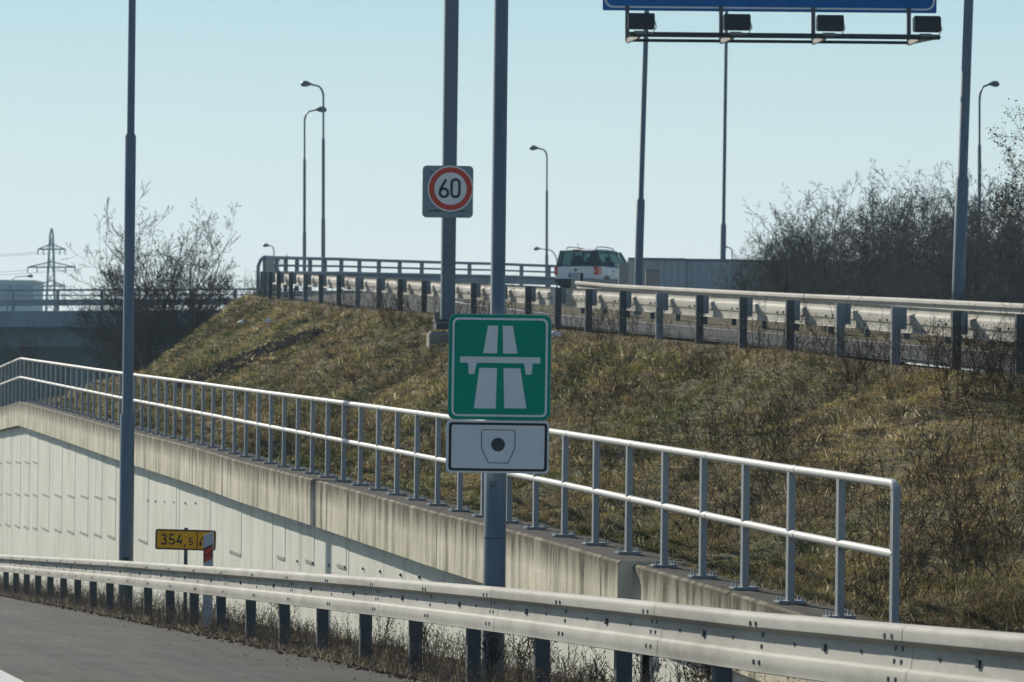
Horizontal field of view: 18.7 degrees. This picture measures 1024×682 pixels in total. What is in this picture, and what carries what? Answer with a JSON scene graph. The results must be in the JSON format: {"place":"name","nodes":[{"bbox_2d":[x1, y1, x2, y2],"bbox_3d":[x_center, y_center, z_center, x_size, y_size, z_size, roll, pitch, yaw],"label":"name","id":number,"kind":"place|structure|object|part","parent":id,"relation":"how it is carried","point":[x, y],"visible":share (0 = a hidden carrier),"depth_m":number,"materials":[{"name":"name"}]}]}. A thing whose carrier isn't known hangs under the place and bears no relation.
{"place":"outdoors","nodes":[
{"label":"outdoors","id":0,"kind":"place"},
{"bbox_2d":[7,274,32,310],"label":"street lamp","id":1,"kind":"object","parent":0,"point":[30,275],"visible":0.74,"depth_m":350.00,"materials":[{"name":"metal"}]},
{"bbox_2d":[0,596,421,681],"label":"motorway road","id":2,"kind":"structure","parent":0,"point":[45,643],"depth_m":27.59,"materials":[{"name":"grey asphalt"}]},
{"bbox_2d":[0,670,23,681],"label":"edge line","id":3,"kind":"object","parent":2,"relation":"on","point":[5,677],"visible":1,"depth_m":23.06,"materials":[{"name":"paint"}]},
{"bbox_2d":[1,595,427,681],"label":"edge gravel","id":4,"kind":"structure","parent":2,"relation":"on","point":[395,674],"depth_m":30.59,"materials":[{"name":"grey gravel"}]},
{"bbox_2d":[263,243,273,291],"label":"street lamp","id":5,"kind":"object","parent":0,"point":[265,245],"visible":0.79,"depth_m":300.01,"materials":[{"name":"metal"}]},
{"bbox_2d":[303,106,326,270],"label":"street lamp","id":6,"kind":"object","parent":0,"point":[319,109],"visible":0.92,"depth_m":150.00,"materials":[{"name":"metal"}]},
{"bbox_2d":[0,574,801,681],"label":"verge ground","id":7,"kind":"structure","parent":0,"point":[383,659],"depth_m":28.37,"materials":[{"name":"brown plant"}]},
{"bbox_2d":[118,0,135,607],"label":"street lamp","id":8,"kind":"object","parent":7,"relation":"on","point":[126,487],"visible":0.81,"depth_m":48.44,"materials":[{"name":"metal"}]},
{"bbox_2d":[155,528,215,617],"bbox_3d":[-4.686,3.432,44.675,0.872,1.504,0.090,1,0,0],"label":"distance sign","id":9,"kind":"object","parent":7,"relation":"on","point":[185,539],"visible":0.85,"depth_m":44.64,"materials":[{"name":"metal"}]},
{"bbox_2d":[202,531,213,626],"bbox_3d":[-3.682,2.924,37.722,0.112,1.236,0.107,1,0,0],"label":"marker post","id":10,"kind":"object","parent":7,"relation":"on","point":[208,543],"visible":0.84,"depth_m":37.67,"materials":[{"name":"plastic"}]},
{"bbox_2d":[0,402,887,681],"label":"retaining wall","id":11,"kind":"structure","parent":7,"relation":"on","point":[59,480],"depth_m":46.97,"materials":[{"name":"concrete"}]},
{"bbox_2d":[0,357,900,622],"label":"railing","id":12,"kind":"object","parent":11,"relation":"on","point":[790,533],"depth_m":33.64,"materials":[{"name":"metal"}]},
{"bbox_2d":[482,0,507,681],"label":"sign pole","id":13,"kind":"object","parent":7,"relation":"on","point":[494,537],"visible":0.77,"depth_m":24.59,"materials":[{"name":"metal"}]},
{"bbox_2d":[446,420,548,473],"bbox_3d":[-0.114,0.831,24.459,0.809,0.414,0.020,1,0,0],"label":"toll panel","id":14,"kind":"object","parent":13,"relation":"attached to","point":[483,446],"visible":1,"depth_m":24.45,"materials":[{"name":"white metal"}]},
{"bbox_2d":[448,314,551,420],"bbox_3d":[-0.097,0.206,24.567,0.809,0.834,0.230,1,0,0],"label":"motorway sign","id":15,"kind":"object","parent":13,"relation":"attached to","point":[499,366],"visible":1,"depth_m":24.45,"materials":[{"name":"metal"}]},
{"bbox_2d":[0,554,1023,681],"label":"guardrail","id":16,"kind":"object","parent":7,"relation":"on","point":[723,642],"visible":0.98,"depth_m":20.17,"materials":[{"name":"metal"}]},
{"bbox_2d":[0,0,1023,370],"label":"sky","id":17,"kind":"structure","parent":0,"point":[222,104],"materials":[{"name":"blue"}]},
{"bbox_2d":[529,145,547,286],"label":"street lamp","id":18,"kind":"object","parent":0,"point":[533,147],"visible":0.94,"depth_m":190.01,"materials":[{"name":"metal"}]},
{"bbox_2d":[54,294,1023,632],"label":"embankment","id":19,"kind":"structure","parent":0,"point":[936,420],"depth_m":35.85,"materials":[{"name":"soil"}]},
{"bbox_2d":[0,318,52,379],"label":"bare sapling","id":20,"kind":"object","parent":19,"relation":"on","point":[24,345],"visible":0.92,"depth_m":91.99,"materials":[{"name":"brown plant"}]},
{"bbox_2d":[67,275,186,378],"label":"bare shrub","id":21,"kind":"object","parent":19,"relation":"on","point":[107,347],"visible":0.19,"depth_m":100.06,"materials":[{"name":"brown plant"}]},
{"bbox_2d":[55,222,233,374],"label":"bare shrub","id":22,"kind":"object","parent":19,"relation":"on","point":[141,323],"visible":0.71,"depth_m":95.19,"materials":[{"name":"brown plant"}]},
{"bbox_2d":[57,182,236,372],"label":"bare shrub","id":23,"kind":"object","parent":19,"relation":"on","point":[169,257],"visible":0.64,"depth_m":96.70,"materials":[{"name":"brown plant"}]},
{"bbox_2d":[111,201,241,359],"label":"bare shrub","id":24,"kind":"object","parent":19,"relation":"on","point":[188,271],"visible":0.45,"depth_m":99.43,"materials":[{"name":"brown plant"}]},
{"bbox_2d":[140,239,302,344],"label":"bare shrub","id":25,"kind":"object","parent":19,"relation":"on","point":[216,288],"visible":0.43,"depth_m":92.74,"materials":[{"name":"brown plant"}]},
{"bbox_2d":[177,327,324,388],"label":"stone drain","id":26,"kind":"object","parent":19,"relation":"on","point":[295,338],"visible":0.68,"depth_m":71.81,"materials":[{"name":"brown"}]},
{"bbox_2d":[301,81,324,270],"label":"street lamp","id":27,"kind":"object","parent":19,"relation":"on","point":[305,83],"visible":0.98,"depth_m":135.01,"materials":[{"name":"metal"}]},
{"bbox_2d":[369,292,406,326],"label":"dry bush","id":28,"kind":"object","parent":19,"relation":"on","point":[379,319],"visible":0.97,"depth_m":64.04,"materials":[{"name":"brown plant"}]},
{"bbox_2d":[365,283,416,324],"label":"dry bush","id":29,"kind":"object","parent":19,"relation":"on","point":[391,319],"visible":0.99,"depth_m":63.82,"materials":[{"name":"brown plant"}]},
{"bbox_2d":[426,0,459,347],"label":"gantry mast","id":30,"kind":"object","parent":19,"relation":"on","point":[449,145],"visible":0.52,"depth_m":58.91,"materials":[{"name":"metal"}]},
{"bbox_2d":[422,165,473,217],"bbox_3d":[-1.208,-2.818,58.767,0.965,0.982,0.051,1,0,0],"label":"speed sign","id":31,"kind":"object","parent":30,"relation":"attached to","point":[447,191],"visible":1,"depth_m":58.75,"materials":[{"name":"metal"}]},
{"bbox_2d":[603,0,936,12],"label":"direction sign","id":32,"kind":"object","parent":30,"relation":"attached to","point":[883,6],"visible":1,"depth_m":58.88,"materials":[{"name":"metal"}]},
{"bbox_2d":[625,6,940,44],"bbox_3d":[5.058,-5.960,58.399,5.846,0.730,0.965,1,0,0],"label":"lighting rack","id":33,"kind":"object","parent":32,"relation":"hanging from","point":[820,38],"visible":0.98,"depth_m":57.97,"materials":[{"name":"metal"}]},
{"bbox_2d":[628,13,656,34],"bbox_3d":[2.425,-5.891,57.886,0.535,0.395,0.368,1,0,0],"label":"floodlight","id":34,"kind":"object","parent":33,"relation":"attached to","point":[641,21],"visible":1,"depth_m":57.72,"materials":[{"name":"metal"}]},
{"bbox_2d":[723,14,751,35],"bbox_3d":[4.202,-5.873,57.886,0.535,0.395,0.368,1,0,0],"label":"floodlight","id":35,"kind":"object","parent":33,"relation":"attached to","point":[736,22],"visible":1,"depth_m":57.73,"materials":[{"name":"metal"}]},
{"bbox_2d":[816,15,844,36],"bbox_3d":[5.931,-5.856,57.886,0.535,0.395,0.368,1,0,0],"label":"floodlight","id":36,"kind":"object","parent":33,"relation":"attached to","point":[832,23],"visible":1,"depth_m":57.73,"materials":[{"name":"metal"}]},
{"bbox_2d":[912,16,941,37],"bbox_3d":[7.732,-5.838,57.886,0.535,0.395,0.368,1,0,0],"label":"floodlight","id":37,"kind":"object","parent":33,"relation":"attached to","point":[931,24],"visible":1,"depth_m":57.73,"materials":[{"name":"metal"}]},
{"bbox_2d":[25,267,1023,619],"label":"slope weeds","id":38,"kind":"object","parent":19,"relation":"on","point":[809,445],"visible":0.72,"depth_m":36.58,"materials":[{"name":"brown plant"}]},
{"bbox_2d":[38,293,1023,632],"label":"slope grass","id":39,"kind":"structure","parent":19,"relation":"on","point":[816,591],"depth_m":38.83,"materials":[{"name":"brown"}]},
{"bbox_2d":[551,330,561,336],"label":"plastic litter","id":40,"kind":"object","parent":19,"relation":"on","point":[559,334],"visible":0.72,"depth_m":52.80,"materials":[{"name":"white plastic"}]},
{"bbox_2d":[584,303,611,340],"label":"dry bush","id":41,"kind":"object","parent":19,"relation":"on","point":[597,328],"visible":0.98,"depth_m":50.95,"materials":[{"name":"brown plant"}]},
{"bbox_2d":[260,271,1023,373],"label":"guardrail","id":42,"kind":"object","parent":19,"relation":"on","point":[742,309],"visible":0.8,"depth_m":47.54,"materials":[{"name":"grey metal"}]},
{"bbox_2d":[677,328,732,378],"bbox_3d":[2.610,0.208,42.464,0.758,0.772,0.533,0,-1,43],"label":"dry bush","id":43,"kind":"object","parent":19,"relation":"on","point":[699,360],"visible":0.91,"depth_m":42.42,"materials":[{"name":"brown plant"}]},
{"bbox_2d":[827,321,886,383],"bbox_3d":[4.235,0.166,38.825,0.827,0.842,0.582,1,-1,-45],"label":"dry bush","id":44,"kind":"object","parent":19,"relation":"on","point":[846,363],"visible":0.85,"depth_m":38.83,"materials":[{"name":"brown plant"}]},
{"bbox_2d":[894,408,965,477],"bbox_3d":[4.205,1.055,31.269,0.758,0.772,0.533,1,0,-5],"label":"dry bush","id":45,"kind":"object","parent":19,"relation":"on","point":[947,446],"visible":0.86,"depth_m":31.25,"materials":[{"name":"brown plant"}]},
{"bbox_2d":[920,458,993,548],"bbox_3d":[3.948,1.436,27.131,0.582,0.842,0.827,0,-1,27],"label":"dry bush","id":46,"kind":"object","parent":19,"relation":"on","point":[970,516],"visible":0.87,"depth_m":27.08,"materials":[{"name":"brown plant"}]},
{"bbox_2d":[909,309,1008,403],"bbox_3d":[4.979,0.204,34.549,1.102,1.123,0.776,1,0,2],"label":"dry bush","id":47,"kind":"object","parent":19,"relation":"on","point":[958,374],"visible":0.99,"depth_m":34.52,"materials":[{"name":"brown plant"}]},
{"bbox_2d":[942,311,1022,382],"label":"dry bush","id":48,"kind":"object","parent":19,"relation":"on","point":[974,359],"visible":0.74,"depth_m":34.97,"materials":[{"name":"brown plant"}]},
{"bbox_2d":[945,301,1023,389],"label":"dry bush","id":49,"kind":"object","parent":19,"relation":"on","point":[1001,360],"visible":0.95,"depth_m":34.56,"materials":[{"name":"brown plant"}]},
{"bbox_2d":[534,247,557,286],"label":"street lamp","id":50,"kind":"object","parent":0,"point":[536,248],"visible":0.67,"depth_m":300.02,"materials":[{"name":"metal"}]},
{"bbox_2d":[272,292,1013,372],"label":"ramp road","id":51,"kind":"structure","parent":0,"point":[684,331],"depth_m":57.75,"materials":[{"name":"grey asphalt"}]},
{"bbox_2d":[254,255,557,310],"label":"bridge parapet","id":52,"kind":"structure","parent":51,"relation":"on","point":[269,264],"depth_m":110.55,"materials":[{"name":"metal"}]},
{"bbox_2d":[554,245,626,287],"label":"car","id":53,"kind":"object","parent":51,"relation":"on","point":[595,263],"visible":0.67,"depth_m":115.49,"materials":[{"name":"white metal"}]},
{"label":"rear window","id":54,"kind":"part","parent":53,"relation":"part of","materials":[{"name":"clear glass"}]},
{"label":"side window","id":55,"kind":"part","parent":53,"relation":"part of","materials":[{"name":"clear glass"}]},
{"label":"side window","id":56,"kind":"part","parent":53,"relation":"part of","materials":[{"name":"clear glass"}]},
{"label":"side window","id":57,"kind":"part","parent":53,"relation":"part of","materials":[{"name":"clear glass"}]},
{"bbox_2d":[455,301,1010,353],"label":"ramp edge line","id":58,"kind":"object","parent":51,"relation":"on","point":[692,326],"visible":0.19,"depth_m":64.94,"materials":[{"name":"paint"}]},
{"bbox_2d":[477,299,1013,351],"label":"ground","id":59,"kind":"structure","parent":0,"point":[713,321],"depth_m":70.24,"materials":[{"name":"soil"}]},
{"bbox_2d":[571,279,617,287],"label":"concrete barrier","id":60,"kind":"object","parent":59,"relation":"on","point":[607,281],"visible":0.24,"depth_m":99.91,"materials":[{"name":"grey concrete"}]},
{"bbox_2d":[633,11,648,314],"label":"mast","id":61,"kind":"object","parent":59,"relation":"on","point":[639,240],"visible":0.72,"depth_m":78.35,"materials":[{"name":"metal"}]},
{"bbox_2d":[645,269,659,285],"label":"control cabinet","id":62,"kind":"object","parent":59,"relation":"on","point":[651,277],"visible":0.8,"depth_m":89.87,"materials":[{"name":"metal"}]},
{"bbox_2d":[720,11,727,258],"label":"street lamp","id":63,"kind":"object","parent":59,"relation":"on","point":[723,240],"visible":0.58,"depth_m":108.01,"materials":[{"name":"metal"}]},
{"bbox_2d":[708,257,767,290],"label":"bare shrub","id":64,"kind":"object","parent":59,"relation":"on","point":[738,281],"visible":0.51,"depth_m":88.06,"materials":[{"name":"brown plant"}]},
{"bbox_2d":[726,233,776,291],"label":"bare shrub","id":65,"kind":"object","parent":59,"relation":"on","point":[750,264],"visible":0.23,"depth_m":92.01,"materials":[{"name":"brown plant"}]},
{"bbox_2d":[732,235,806,292],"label":"bare shrub","id":66,"kind":"object","parent":59,"relation":"on","point":[758,269],"visible":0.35,"depth_m":83.84,"materials":[{"name":"brown plant"}]},
{"bbox_2d":[749,212,821,292],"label":"bare shrub","id":67,"kind":"object","parent":59,"relation":"on","point":[781,283],"visible":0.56,"depth_m":77.93,"materials":[{"name":"brown plant"}]},
{"bbox_2d":[746,217,840,292],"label":"bare shrub","id":68,"kind":"object","parent":59,"relation":"on","point":[790,250],"visible":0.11,"depth_m":89.74,"materials":[{"name":"brown plant"}]},
{"bbox_2d":[745,200,843,293],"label":"bare shrub","id":69,"kind":"object","parent":59,"relation":"on","point":[765,257],"visible":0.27,"depth_m":79.91,"materials":[{"name":"brown plant"}]},
{"bbox_2d":[575,273,1023,346],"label":"guardrail","id":70,"kind":"object","parent":59,"relation":"on","point":[979,306],"visible":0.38,"depth_m":61.11,"materials":[{"name":"metal"}]},
{"bbox_2d":[743,183,860,293],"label":"bare shrub","id":71,"kind":"object","parent":59,"relation":"on","point":[798,246],"visible":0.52,"depth_m":75.97,"materials":[{"name":"brown plant"}]},
{"bbox_2d":[618,258,1010,339],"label":"barrier wall","id":72,"kind":"structure","parent":59,"relation":"on","point":[685,273],"depth_m":95.99,"materials":[{"name":"concrete"}]},
{"bbox_2d":[789,230,857,293],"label":"bare shrub","id":73,"kind":"object","parent":59,"relation":"on","point":[822,262],"visible":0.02,"depth_m":87.75,"materials":[{"name":"brown plant"}]},
{"bbox_2d":[791,264,856,329],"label":"bare shrub","id":74,"kind":"object","parent":59,"relation":"on","point":[825,292],"visible":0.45,"depth_m":66.07,"materials":[{"name":"brown plant"}]},
{"bbox_2d":[777,180,909,294],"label":"bare shrub","id":75,"kind":"object","parent":59,"relation":"on","point":[820,264],"visible":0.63,"depth_m":73.06,"materials":[{"name":"brown plant"}]},
{"bbox_2d":[807,205,918,296],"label":"bare shrub","id":76,"kind":"object","parent":59,"relation":"on","point":[862,247],"visible":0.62,"depth_m":70.02,"materials":[{"name":"brown plant"}]},
{"bbox_2d":[804,172,921,295],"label":"bare shrub","id":77,"kind":"object","parent":59,"relation":"on","point":[857,219],"visible":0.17,"depth_m":85.62,"materials":[{"name":"brown plant"}]},
{"bbox_2d":[830,246,902,332],"bbox_3d":[7.181,-1.002,63.152,1.714,1.916,1.206,1,-1,-21],"label":"bare shrub","id":78,"kind":"object","parent":59,"relation":"on","point":[859,292],"visible":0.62,"depth_m":63.02,"materials":[{"name":"brown plant"}]},
{"bbox_2d":[823,157,940,296],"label":"bare shrub","id":79,"kind":"object","parent":59,"relation":"on","point":[871,204],"visible":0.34,"depth_m":75.97,"materials":[{"name":"brown plant"}]},
{"bbox_2d":[840,194,941,296],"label":"bare shrub","id":80,"kind":"object","parent":59,"relation":"on","point":[894,233],"visible":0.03,"depth_m":87.56,"materials":[{"name":"brown plant"}]},
{"bbox_2d":[876,262,942,337],"bbox_3d":[7.669,-0.596,59.982,1.419,1.896,1.471,1,0,-14],"label":"bare shrub","id":81,"kind":"object","parent":59,"relation":"on","point":[909,292],"visible":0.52,"depth_m":60.00,"materials":[{"name":"brown plant"}]},
{"bbox_2d":[866,180,953,298],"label":"bare shrub","id":82,"kind":"object","parent":59,"relation":"on","point":[895,266],"visible":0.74,"depth_m":66.97,"materials":[{"name":"brown plant"}]},
{"bbox_2d":[852,186,974,298],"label":"bare shrub","id":83,"kind":"object","parent":59,"relation":"on","point":[901,230],"visible":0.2,"depth_m":74.00,"materials":[{"name":"brown plant"}]},
{"bbox_2d":[893,161,994,296],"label":"bare shrub","id":84,"kind":"object","parent":59,"relation":"on","point":[937,206],"visible":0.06,"depth_m":84.70,"materials":[{"name":"brown plant"}]},
{"bbox_2d":[896,210,1002,300],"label":"bare shrub","id":85,"kind":"object","parent":59,"relation":"on","point":[939,276],"visible":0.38,"depth_m":65.01,"materials":[{"name":"brown plant"}]},
{"bbox_2d":[952,0,972,342],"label":"street lamp","id":86,"kind":"object","parent":59,"relation":"on","point":[960,233],"visible":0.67,"depth_m":57.05,"materials":[{"name":"metal"}]},
{"bbox_2d":[904,164,1021,299],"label":"bare shrub","id":87,"kind":"object","parent":59,"relation":"on","point":[983,206],"visible":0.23,"depth_m":69.85,"materials":[{"name":"brown plant"}]},
{"bbox_2d":[916,184,1019,299],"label":"bare shrub","id":88,"kind":"object","parent":59,"relation":"on","point":[971,219],"visible":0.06,"depth_m":83.64,"materials":[{"name":"brown plant"}]},
{"bbox_2d":[941,268,1012,343],"bbox_3d":[8.536,-0.472,57.002,1.340,1.791,1.390,1,-1,-24],"label":"bare shrub","id":89,"kind":"object","parent":59,"relation":"on","point":[981,298],"visible":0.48,"depth_m":57.02,"materials":[{"name":"brown plant"}]},
{"bbox_2d":[933,197,1023,302],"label":"bare shrub","id":90,"kind":"object","parent":59,"relation":"on","point":[986,218],"visible":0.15,"depth_m":67.64,"materials":[{"name":"brown plant"}]},
{"bbox_2d":[934,179,1023,301],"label":"bare shrub","id":91,"kind":"object","parent":59,"relation":"on","point":[999,253],"visible":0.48,"depth_m":62.12,"materials":[{"name":"brown plant"}]},
{"bbox_2d":[936,148,1023,302],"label":"bare shrub","id":92,"kind":"object","parent":59,"relation":"on","point":[989,190],"visible":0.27,"depth_m":83.92,"materials":[{"name":"brown plant"}]},
{"bbox_2d":[951,211,1023,302],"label":"bare shrub","id":93,"kind":"object","parent":59,"relation":"on","point":[1007,255],"visible":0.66,"depth_m":59.81,"materials":[{"name":"brown plant"}]},
{"bbox_2d":[978,81,999,242],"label":"street lamp","id":94,"kind":"object","parent":59,"relation":"on","point":[994,83],"visible":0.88,"depth_m":103.01,"materials":[{"name":"metal"}]},
{"bbox_2d":[976,249,1023,346],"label":"bare shrub","id":95,"kind":"object","parent":59,"relation":"on","point":[1019,292],"visible":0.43,"depth_m":54.10,"materials":[{"name":"brown plant"}]},
{"bbox_2d":[983,98,1023,263],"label":"pod tree","id":96,"kind":"object","parent":59,"relation":"on","point":[1009,185],"visible":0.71,"depth_m":64.25,"materials":[{"name":"brown plant"}]},
{"bbox_2d":[984,186,1023,290],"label":"bare shrub","id":97,"kind":"object","parent":59,"relation":"on","point":[1011,230],"visible":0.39,"depth_m":62.44,"materials":[{"name":"brown plant"}]},
{"bbox_2d":[994,161,1023,274],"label":"bare shrub","id":98,"kind":"object","parent":59,"relation":"on","point":[1018,210],"visible":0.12,"depth_m":66.44,"materials":[{"name":"brown plant"}]},
{"label":"ground","id":99,"kind":"structure","parent":0,"visible":0},
{"bbox_2d":[0,280,44,310],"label":"building","id":100,"kind":"structure","parent":99,"relation":"on","point":[24,284],"depth_m":400.04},
{"bbox_2d":[0,285,11,297],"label":"window","id":101,"kind":"structure","parent":100,"relation":"in","point":[1,286],"depth_m":399.78,"materials":[{"name":"glass"}]},
{"bbox_2d":[15,285,32,297],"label":"window","id":102,"kind":"structure","parent":100,"relation":"in","point":[16,286],"depth_m":399.78,"materials":[{"name":"glass"}]},
{"bbox_2d":[27,228,75,310],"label":"power pylon","id":103,"kind":"object","parent":99,"relation":"on","point":[48,262],"visible":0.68,"depth_m":999.99,"materials":[{"name":"metal"}]},
{"bbox_2d":[1,252,72,274],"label":"power line","id":104,"kind":"object","parent":103,"relation":"attached to","point":[30,254],"visible":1,"depth_m":998.66,"materials":[{"name":"metal"}]},
{"bbox_2d":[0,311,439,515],"bbox_3d":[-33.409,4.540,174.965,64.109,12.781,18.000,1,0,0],"label":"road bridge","id":105,"kind":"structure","parent":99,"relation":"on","point":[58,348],"depth_m":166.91,"materials":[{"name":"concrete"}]},
{"bbox_2d":[0,288,281,310],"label":"bridge railing","id":106,"kind":"object","parent":105,"relation":"on","point":[13,302],"visible":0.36,"depth_m":166.32,"materials":[{"name":"metal"}]}
]}

